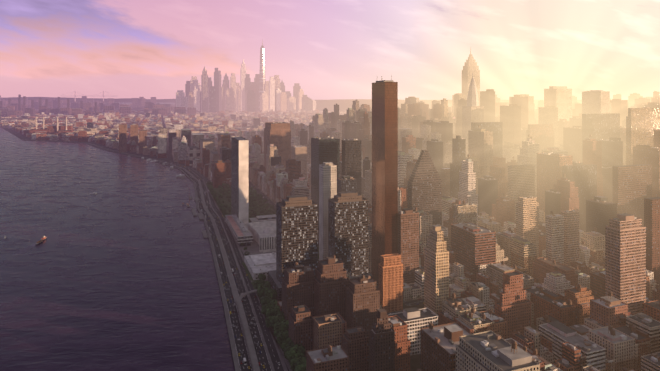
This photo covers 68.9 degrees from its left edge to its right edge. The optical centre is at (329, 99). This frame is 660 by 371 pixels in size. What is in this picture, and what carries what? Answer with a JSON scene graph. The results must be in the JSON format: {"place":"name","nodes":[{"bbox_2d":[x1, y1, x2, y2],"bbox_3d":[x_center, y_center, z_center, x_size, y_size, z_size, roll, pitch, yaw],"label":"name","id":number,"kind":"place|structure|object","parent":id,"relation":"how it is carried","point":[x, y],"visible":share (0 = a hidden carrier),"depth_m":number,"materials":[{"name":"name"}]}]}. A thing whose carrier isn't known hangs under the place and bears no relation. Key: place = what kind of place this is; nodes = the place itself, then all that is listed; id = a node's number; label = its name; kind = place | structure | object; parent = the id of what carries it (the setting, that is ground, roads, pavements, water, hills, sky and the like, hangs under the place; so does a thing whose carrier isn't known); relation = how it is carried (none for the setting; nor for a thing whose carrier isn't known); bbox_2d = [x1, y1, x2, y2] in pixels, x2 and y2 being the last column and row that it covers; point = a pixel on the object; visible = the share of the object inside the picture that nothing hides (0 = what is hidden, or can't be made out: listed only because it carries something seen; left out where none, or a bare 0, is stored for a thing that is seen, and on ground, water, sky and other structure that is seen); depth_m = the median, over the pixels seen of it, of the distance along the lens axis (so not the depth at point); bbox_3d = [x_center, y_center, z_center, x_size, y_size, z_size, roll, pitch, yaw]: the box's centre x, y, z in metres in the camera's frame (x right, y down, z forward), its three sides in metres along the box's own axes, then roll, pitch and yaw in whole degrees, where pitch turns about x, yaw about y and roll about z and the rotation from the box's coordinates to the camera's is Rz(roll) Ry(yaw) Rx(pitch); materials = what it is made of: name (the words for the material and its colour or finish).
{"place":"outdoors","nodes":[
{"label":"outdoors","id":0,"kind":"place"},
{"bbox_2d":[0,91,112,122],"bbox_3d":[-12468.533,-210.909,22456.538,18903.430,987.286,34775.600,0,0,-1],"label":"bridges","id":1,"kind":"structure","parent":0,"point":[42,116],"depth_m":5226.48,"materials":[{"name":"paint"}]},
{"bbox_2d":[0,103,234,370],"bbox_3d":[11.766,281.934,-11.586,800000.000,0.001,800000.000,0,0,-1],"label":"river water","id":2,"kind":"structure","parent":0,"point":[112,280],"depth_m":807.89,"materials":[{"name":"blue liquid"}]},
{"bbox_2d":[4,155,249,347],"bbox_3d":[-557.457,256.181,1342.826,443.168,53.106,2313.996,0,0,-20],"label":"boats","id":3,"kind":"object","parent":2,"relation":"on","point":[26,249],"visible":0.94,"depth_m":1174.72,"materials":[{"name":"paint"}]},
{"bbox_2d":[25,139,415,370],"bbox_3d":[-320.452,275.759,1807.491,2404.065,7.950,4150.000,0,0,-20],"label":"riverside road","id":4,"kind":"structure","parent":0,"point":[247,336],"depth_m":714.90,"materials":[{"name":"asphalt"}]},
{"bbox_2d":[1,97,451,102],"bbox_3d":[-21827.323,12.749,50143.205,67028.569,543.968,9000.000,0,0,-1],"label":"hills","id":5,"kind":"structure","parent":0,"point":[124,100],"depth_m":45690.65,"materials":[{"name":"paint"}]},
{"bbox_2d":[3,100,581,370],"bbox_3d":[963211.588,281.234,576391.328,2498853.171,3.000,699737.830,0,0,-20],"label":"ground","id":6,"kind":"structure","parent":0,"point":[262,357],"depth_m":811.28,"materials":[{"name":"grey asphalt"}]},
{"bbox_2d":[161,160,423,368],"bbox_3d":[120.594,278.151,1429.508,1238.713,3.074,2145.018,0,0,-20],"label":"cars","id":7,"kind":"object","parent":6,"relation":"on","point":[244,361],"visible":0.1,"depth_m":721.17,"materials":[{"name":"paint"}]},
{"bbox_2d":[0,89,659,370],"bbox_3d":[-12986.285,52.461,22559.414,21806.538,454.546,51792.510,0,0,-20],"label":"city buildings","id":8,"kind":"structure","parent":6,"relation":"on","point":[580,321],"depth_m":1007.25,"materials":[{"name":"paint"}]},
{"bbox_2d":[30,40,659,370],"bbox_3d":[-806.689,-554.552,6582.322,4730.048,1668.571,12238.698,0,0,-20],"label":"skyscrapers","id":9,"kind":"structure","parent":6,"relation":"on","point":[307,285],"depth_m":716.05,"materials":[{"name":"paint"}]},
{"bbox_2d":[207,178,539,370],"bbox_3d":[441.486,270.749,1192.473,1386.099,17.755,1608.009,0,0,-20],"label":"park trees","id":10,"kind":"object","parent":6,"relation":"on","point":[278,323],"visible":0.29,"depth_m":633.37,"materials":[{"name":"green plant"}]},
{"bbox_2d":[105,142,535,370],"bbox_3d":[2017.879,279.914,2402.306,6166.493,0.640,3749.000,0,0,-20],"label":"sidewalk pavement","id":11,"kind":"structure","parent":0,"point":[415,362],"depth_m":590.31,"materials":[{"name":"paint"}]},
{"bbox_2d":[0,0,659,99],"label":"sky","id":12,"kind":"structure","parent":0,"point":[334,49],"materials":[{"name":"pink"}]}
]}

